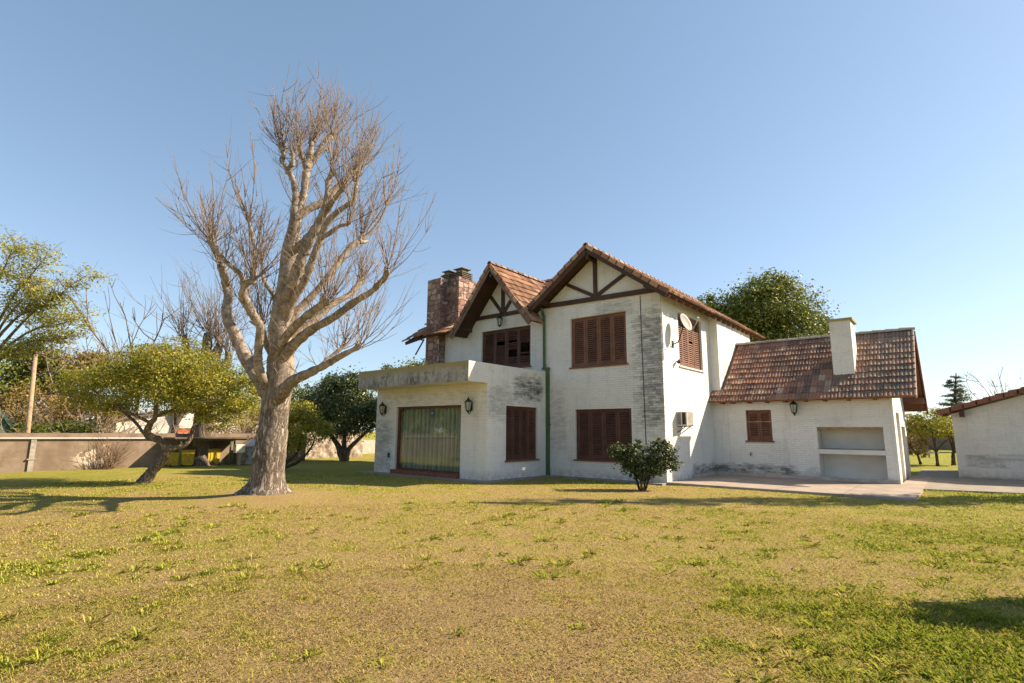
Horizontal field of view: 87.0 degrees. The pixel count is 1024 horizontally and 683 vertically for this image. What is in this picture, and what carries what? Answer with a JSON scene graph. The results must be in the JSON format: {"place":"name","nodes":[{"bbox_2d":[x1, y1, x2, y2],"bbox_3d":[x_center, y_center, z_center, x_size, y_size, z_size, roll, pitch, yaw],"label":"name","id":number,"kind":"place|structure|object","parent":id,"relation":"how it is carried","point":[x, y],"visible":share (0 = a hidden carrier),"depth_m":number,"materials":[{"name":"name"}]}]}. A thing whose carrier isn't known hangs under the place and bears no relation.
{"place":"outdoors","nodes":[
{"label":"outdoors","id":0,"kind":"place"},
{"bbox_2d":[0,432,1023,682],"bbox_3d":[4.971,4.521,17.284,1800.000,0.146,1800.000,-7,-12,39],"label":"lawn","id":1,"kind":"structure","parent":0,"point":[306,468],"depth_m":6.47,"materials":[{"name":"green plant"}]},
{"bbox_2d":[0,409,16,432],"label":"green roof hut","id":2,"kind":"object","parent":1,"relation":"on","point":[5,420],"depth_m":22.99,"materials":[{"name":"green"}]},
{"bbox_2d":[0,370,49,420],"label":"dry brush","id":3,"kind":"object","parent":1,"relation":"on","point":[16,401],"visible":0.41,"depth_m":24.91,"materials":[{"name":"plant"}]},
{"bbox_2d":[0,403,52,432],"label":"dry brush","id":4,"kind":"object","parent":1,"relation":"on","point":[25,419],"visible":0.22,"depth_m":23.68,"materials":[{"name":"plant"}]},
{"bbox_2d":[25,354,37,432],"bbox_3d":[-19.766,2.804,22.134,0.195,4.904,0.317,-7,-12,39],"label":"wooden pole","id":5,"kind":"object","parent":1,"relation":"on","point":[31,399],"visible":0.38,"depth_m":22.17,"materials":[{"name":"beige wood"}]},
{"bbox_2d":[0,336,85,414],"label":"leafy tree","id":6,"kind":"object","parent":1,"relation":"on","point":[19,367],"visible":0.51,"depth_m":28.70,"materials":[{"name":"green plant"}]},
{"bbox_2d":[4,417,105,432],"bbox_3d":[-19.677,4.351,23.374,2.011,2.127,3.600,-7,-12,39],"label":"bush","id":7,"kind":"object","parent":1,"relation":"on","point":[80,427],"visible":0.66,"depth_m":23.27,"materials":[{"name":"green plant"}]},
{"bbox_2d":[5,309,110,422],"bbox_3d":[-24.000,2.181,29.375,4.587,8.263,6.895,-7,-12,39],"label":"leafless tree","id":8,"kind":"object","parent":1,"relation":"on","point":[50,371],"visible":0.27,"depth_m":29.26,"materials":[{"name":"brown plant"}]},
{"bbox_2d":[0,225,121,372],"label":"spring tree","id":9,"kind":"object","parent":1,"relation":"on","point":[29,284],"visible":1,"depth_m":16.86,"materials":[{"name":"green plant"}]},
{"bbox_2d":[0,399,123,432],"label":"dry brush","id":10,"kind":"object","parent":1,"relation":"on","point":[49,421],"visible":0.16,"depth_m":23.07,"materials":[{"name":"brown plant"}]},
{"bbox_2d":[0,371,129,432],"bbox_3d":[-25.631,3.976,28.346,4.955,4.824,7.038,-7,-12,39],"label":"thicket","id":11,"kind":"object","parent":1,"relation":"on","point":[47,397],"visible":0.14,"depth_m":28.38,"materials":[{"name":"green plant"}]},
{"bbox_2d":[0,341,133,419],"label":"leafy tree","id":12,"kind":"object","parent":1,"relation":"on","point":[84,357],"visible":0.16,"depth_m":31.34,"materials":[{"name":"green plant"}]},
{"bbox_2d":[44,399,145,428],"bbox_3d":[-24.974,5.138,32.764,7.286,4.105,4.614,8,-12,-36],"label":"thicket","id":13,"kind":"object","parent":1,"relation":"on","point":[106,416],"visible":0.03,"depth_m":32.84,"materials":[{"name":"green plant"}]},
{"bbox_2d":[42,402,163,432],"bbox_3d":[-19.191,4.029,25.372,5.995,3.634,5.209,4,-10,-22],"label":"dry brush","id":14,"kind":"object","parent":1,"relation":"on","point":[107,420],"visible":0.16,"depth_m":25.27,"materials":[{"name":"brown plant"}]},
{"bbox_2d":[86,432,138,468],"bbox_3d":[-16.335,4.441,22.197,1.429,1.560,1.936,-7,-12,39],"label":"dry shrub","id":15,"kind":"object","parent":1,"relation":"on","point":[109,460],"visible":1,"depth_m":22.09,"materials":[{"name":"brown plant"}]},
{"bbox_2d":[37,279,196,415],"bbox_3d":[-21.252,1.812,31.427,7.575,9.708,8.186,1,-10,-1],"label":"leafless tree","id":16,"kind":"object","parent":1,"relation":"on","point":[112,331],"visible":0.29,"depth_m":29.95,"materials":[{"name":"brown plant"}]},
{"bbox_2d":[97,400,189,432],"bbox_3d":[-17.489,4.523,26.387,4.278,3.519,5.148,4,-10,-23],"label":"dry brush","id":17,"kind":"object","parent":1,"relation":"on","point":[142,424],"visible":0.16,"depth_m":25.89,"materials":[{"name":"brown plant"}]},
{"bbox_2d":[31,331,260,482],"bbox_3d":[-10.876,2.036,16.570,5.987,4.839,5.598,-7,-12,39],"label":"tree","id":18,"kind":"object","parent":1,"relation":"on","point":[178,377],"visible":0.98,"depth_m":16.11,"materials":[{"name":"green plant"}]},
{"bbox_2d":[0,433,305,472],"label":"yard wall","id":19,"kind":"structure","parent":1,"relation":"on","point":[25,452],"depth_m":21.54,"materials":[{"name":"beige concrete"}]},
{"bbox_2d":[167,452,178,466],"bbox_3d":[-14.934,5.190,23.815,0.410,0.620,0.410,-7,-12,39],"label":"yellow bin","id":20,"kind":"object","parent":1,"relation":"on","point":[173,459],"visible":0.69,"depth_m":23.67,"materials":[{"name":"plastic"}]},
{"bbox_2d":[90,406,259,432],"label":"neighbour house","id":21,"kind":"structure","parent":1,"relation":"on","point":[187,424],"depth_m":31.14,"materials":[{"name":"paint"}]},
{"bbox_2d":[178,428,190,432],"bbox_3d":[-19.470,5.255,31.842,0.060,0.280,1.100,-7,-12,39],"label":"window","id":22,"kind":"structure","parent":21,"relation":"in","point":[182,430],"depth_m":31.92,"materials":[{"name":"orange"}]},
{"bbox_2d":[99,257,267,465],"bbox_3d":[-14.569,0.971,25.057,7.298,9.938,4.906,0,-10,4],"label":"old tree","id":23,"kind":"object","parent":1,"relation":"on","point":[201,448],"visible":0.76,"depth_m":24.79,"materials":[{"name":"grey plant"}]},
{"bbox_2d":[178,449,195,465],"bbox_3d":[-14.558,5.188,24.120,0.540,0.730,0.540,-7,-12,39],"label":"yellow bin","id":24,"kind":"object","parent":1,"relation":"on","point":[187,457],"visible":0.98,"depth_m":23.95,"materials":[{"name":"plastic"}]},
{"bbox_2d":[158,335,235,432],"bbox_3d":[-19.181,3.249,31.982,4.175,7.147,5.281,-7,-12,39],"label":"leafy tree","id":25,"kind":"object","parent":1,"relation":"on","point":[177,420],"visible":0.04,"depth_m":31.42,"materials":[{"name":"green plant"}]},
{"bbox_2d":[163,437,248,466],"bbox_3d":[-13.962,5.011,24.645,1.400,1.260,3.150,-7,-12,39],"label":"shelter","id":26,"kind":"object","parent":1,"relation":"on","point":[226,445],"visible":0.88,"depth_m":24.92,"materials":[{"name":"brown wood"}]},
{"bbox_2d":[207,448,221,464],"bbox_3d":[-13.899,5.328,24.991,0.594,0.750,0.594,-7,-12,39],"label":"yellow bin","id":27,"kind":"object","parent":1,"relation":"on","point":[213,455],"visible":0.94,"depth_m":24.85,"materials":[{"name":"plastic"}]},
{"bbox_2d":[169,383,260,415],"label":"leafy tree","id":28,"kind":"object","parent":1,"relation":"on","point":[251,403],"visible":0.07,"depth_m":35.63,"materials":[{"name":"green plant"}]},
{"bbox_2d":[177,413,258,432],"bbox_3d":[-14.961,4.893,28.498,4.366,2.685,4.518,-7,-12,39],"label":"dry brush","id":29,"kind":"object","parent":1,"relation":"on","point":[246,431],"visible":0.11,"depth_m":28.58,"materials":[{"name":"brown plant"}]},
{"bbox_2d":[234,444,245,464],"bbox_3d":[-12.621,5.239,24.980,0.208,0.940,0.420,-7,-12,39],"label":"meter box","id":30,"kind":"object","parent":1,"relation":"on","point":[239,449],"visible":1,"depth_m":24.93,"materials":[{"name":"grey metal"}]},
{"bbox_2d":[237,445,244,451],"bbox_3d":[-12.542,4.953,24.964,0.007,0.320,0.360,-7,-12,39],"label":"door","id":31,"kind":"structure","parent":30,"relation":"in","point":[240,448],"depth_m":24.97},
{"bbox_2d":[235,439,255,464],"bbox_3d":[-12.497,5.358,26.319,1.100,1.150,1.350,-7,-12,39],"label":"grey tank","id":32,"kind":"object","parent":1,"relation":"on","point":[246,457],"visible":0.46,"depth_m":25.61,"materials":[{"name":"concrete"}]},
{"bbox_2d":[216,406,293,432],"bbox_3d":[-15.111,5.166,31.196,2.947,3.209,6.363,-7,-12,39],"label":"scrub","id":33,"kind":"object","parent":1,"relation":"on","point":[243,419],"visible":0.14,"depth_m":30.84,"materials":[{"name":"brown plant"}]},
{"bbox_2d":[154,59,436,495],"bbox_3d":[-5.866,-1.947,13.087,8.015,11.686,5.404,2,-10,-7],"label":"bare tree","id":34,"kind":"object","parent":1,"relation":"on","point":[289,331],"visible":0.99,"depth_m":13.00,"materials":[{"name":"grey plant"}]},
{"bbox_2d":[254,398,337,470],"bbox_3d":[-8.832,3.784,21.883,3.255,2.993,2.925,-7,-12,39],"label":"bush","id":35,"kind":"object","parent":1,"relation":"on","point":[302,415],"visible":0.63,"depth_m":21.65,"materials":[{"name":"green plant"}]},
{"bbox_2d":[246,381,348,429],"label":"leafy tree","id":36,"kind":"object","parent":1,"relation":"on","point":[295,392],"visible":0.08,"depth_m":44.32,"materials":[{"name":"green plant"}]},
{"bbox_2d":[294,432,362,458],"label":"stone wall","id":37,"kind":"structure","parent":1,"relation":"on","point":[326,449],"depth_m":32.64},
{"bbox_2d":[296,362,377,460],"bbox_3d":[-9.089,3.825,29.530,5.888,5.548,5.565,-7,-12,39],"label":"tree","id":38,"kind":"object","parent":1,"relation":"on","point":[328,394],"visible":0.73,"depth_m":28.63,"materials":[{"name":"green plant"}]},
{"bbox_2d":[362,440,374,453],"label":"wall","id":39,"kind":"structure","parent":1,"relation":"on","point":[368,446],"depth_m":39.06,"materials":[{"name":"paint"}]},
{"bbox_2d":[372,356,424,392],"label":"leafy tree","id":40,"kind":"object","parent":1,"relation":"on","point":[385,366],"visible":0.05,"depth_m":42.86,"materials":[{"name":"green plant"}]},
{"bbox_2d":[356,471,666,485],"bbox_3d":[-0.656,4.849,18.758,11.692,0.225,3.691,-1,-10,11],"label":"apron","id":41,"kind":"object","parent":1,"relation":"on","point":[501,480],"visible":0.31,"depth_m":18.48,"materials":[{"name":"concrete"}]},
{"bbox_2d":[5,498,1023,682],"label":"fallen leaves","id":42,"kind":"object","parent":1,"relation":"on","point":[396,678],"visible":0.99,"depth_m":5.21,"materials":[{"name":"brown plant"}]},
{"bbox_2d":[358,242,927,483],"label":"house","id":43,"kind":"structure","parent":1,"relation":"on","point":[572,367],"depth_m":19.64,"materials":[{"name":"paint"}]},
{"bbox_2d":[379,402,386,415],"bbox_3d":[-5.098,2.655,21.241,0.260,0.571,0.322,-7,-12,39],"label":"wall lantern","id":44,"kind":"object","parent":43,"relation":"attached to","point":[382,407],"depth_m":21.18,"materials":[{"name":"black metal"}]},
{"bbox_2d":[390,405,460,478],"bbox_3d":[-3.039,3.605,19.834,3.600,2.600,0.639,-7,-12,39],"label":"glass door","id":45,"kind":"structure","parent":43,"relation":"in","point":[431,434],"depth_m":19.84,"materials":[{"name":"glass"}]},
{"bbox_2d":[465,397,472,413],"bbox_3d":[-1.479,2.171,18.315,0.260,0.571,0.322,-7,-12,39],"label":"wall lantern","id":46,"kind":"object","parent":43,"relation":"attached to","point":[469,405],"depth_m":18.25,"materials":[{"name":"black metal"}]},
{"bbox_2d":[496,312,502,326],"bbox_3d":[-0.506,-0.905,22.491,0.260,0.630,0.320,-7,-12,39],"label":"wall lantern","id":47,"kind":"object","parent":43,"relation":"attached to","point":[499,318],"depth_m":22.41,"materials":[{"name":"black metal"}]},
{"bbox_2d":[483,326,531,367],"bbox_3d":[-0.253,0.308,22.432,2.770,1.700,0.210,-7,-12,39],"label":"window","id":48,"kind":"structure","parent":43,"relation":"in","point":[517,363],"depth_m":22.47,"materials":[{"name":"wood"}]},
{"bbox_2d":[505,406,539,461],"bbox_3d":[0.329,3.300,19.322,0.210,1.920,1.940,-7,-12,39],"label":"window","id":49,"kind":"structure","parent":43,"relation":"in","point":[525,453],"depth_m":19.37,"materials":[{"name":"wood"}]},
{"bbox_2d":[569,312,628,368],"bbox_3d":[3.141,-0.014,19.664,2.430,1.910,0.210,-7,-12,39],"label":"window","id":50,"kind":"structure","parent":43,"relation":"in","point":[612,329],"depth_m":19.67,"materials":[{"name":"brown wood"}]},
{"bbox_2d":[574,408,631,462],"bbox_3d":[3.221,3.301,19.022,2.380,1.840,0.210,-7,-12,39],"label":"window","id":51,"kind":"structure","parent":43,"relation":"in","point":[592,416],"depth_m":19.13,"materials":[{"name":"wood"}]},
{"bbox_2d":[676,411,693,432],"bbox_3d":[5.898,2.758,18.419,0.377,0.710,0.560,-7,-12,39],"label":"air conditioner","id":52,"kind":"object","parent":43,"relation":"attached to","point":[684,419],"visible":1,"depth_m":18.27,"materials":[{"name":"metal"}]},
{"bbox_2d":[672,313,699,347],"bbox_3d":[6.024,-0.409,18.558,1.011,1.185,0.551,-7,-12,39],"label":"satellite dish","id":53,"kind":"object","parent":43,"relation":"attached to","point":[685,322],"visible":1,"depth_m":18.66,"materials":[{"name":"grey metal"}]},
{"bbox_2d":[677,313,704,372],"bbox_3d":[6.601,0.072,20.092,0.210,1.990,2.390,-7,-12,39],"label":"window","id":54,"kind":"structure","parent":43,"relation":"in","point":[683,364],"depth_m":20.24,"materials":[{"name":"brown paint"}]},
{"bbox_2d":[745,410,774,441],"bbox_3d":[9.195,3.143,20.069,1.014,1.176,0.210,-7,-12,39],"label":"window","id":55,"kind":"structure","parent":43,"relation":"in","point":[754,418],"depth_m":20.10,"materials":[{"name":"wood"}]},
{"bbox_2d":[789,401,797,415],"bbox_3d":[10.038,2.365,19.222,0.260,0.571,0.322,-7,-12,39],"label":"wall lantern","id":56,"kind":"object","parent":43,"relation":"attached to","point":[793,405],"depth_m":19.15,"materials":[{"name":"black metal"}]},
{"bbox_2d":[715,415,874,421],"bbox_3d":[9.913,2.761,19.306,5.524,0.218,0.431,-6,-12,34],"label":"washing line","id":57,"kind":"object","parent":43,"relation":"attached to","point":[802,420],"visible":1,"depth_m":19.02,"materials":[{"name":"white paint"}]},
{"bbox_2d":[604,438,683,490],"bbox_3d":[3.803,3.518,15.540,2.247,1.529,1.318,0,-10,1],"label":"round bush","id":58,"kind":"object","parent":1,"relation":"on","point":[642,466],"visible":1,"depth_m":15.44,"materials":[{"name":"green plant"}]},
{"bbox_2d":[696,267,840,341],"bbox_3d":[17.430,1.387,37.341,10.484,13.093,10.165,-7,-12,39],"label":"tree","id":59,"kind":"object","parent":1,"relation":"on","point":[776,317],"visible":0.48,"depth_m":36.48,"materials":[{"name":"green plant"}]},
{"bbox_2d":[904,412,932,464],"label":"young tree","id":60,"kind":"object","parent":1,"relation":"on","point":[917,452],"visible":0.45,"depth_m":29.76,"materials":[{"name":"green plant"}]},
{"bbox_2d":[904,407,953,465],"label":"young tree","id":61,"kind":"object","parent":1,"relation":"on","point":[939,425],"visible":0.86,"depth_m":28.44,"materials":[{"name":"green plant"}]},
{"bbox_2d":[907,433,951,449],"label":"brick wall","id":62,"kind":"structure","parent":1,"relation":"on","point":[946,445],"depth_m":60.19,"materials":[{"name":"brick"}]},
{"bbox_2d":[931,415,955,464],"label":"young tree","id":63,"kind":"object","parent":1,"relation":"on","point":[953,452],"visible":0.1,"depth_m":29.36,"materials":[{"name":"green plant"}]},
{"bbox_2d":[930,373,975,450],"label":"cedar","id":64,"kind":"object","parent":1,"relation":"on","point":[958,393],"visible":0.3,"depth_m":51.96,"materials":[{"name":"green plant"}]},
{"bbox_2d":[936,387,1023,479],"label":"shed","id":65,"kind":"structure","parent":1,"relation":"on","point":[988,432],"depth_m":19.91,"materials":[{"name":"brick"}]},
{"bbox_2d":[945,367,1023,401],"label":"leafless tree","id":66,"kind":"object","parent":1,"relation":"on","point":[988,382],"visible":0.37,"depth_m":61.19,"materials":[{"name":"brown plant"}]},
{"bbox_2d":[0,0,1023,431],"label":"sky","id":67,"kind":"structure","parent":0,"point":[872,151],"materials":[{"name":"blue"}]},
{"bbox_2d":[667,474,931,501],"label":"patio","id":68,"kind":"structure","parent":0,"point":[912,487],"depth_m":16.36,"materials":[{"name":"concrete"}]},
{"bbox_2d":[917,469,1023,494],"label":"path","id":69,"kind":"structure","parent":0,"point":[948,480],"depth_m":17.60,"materials":[{"name":"concrete"}]}
]}

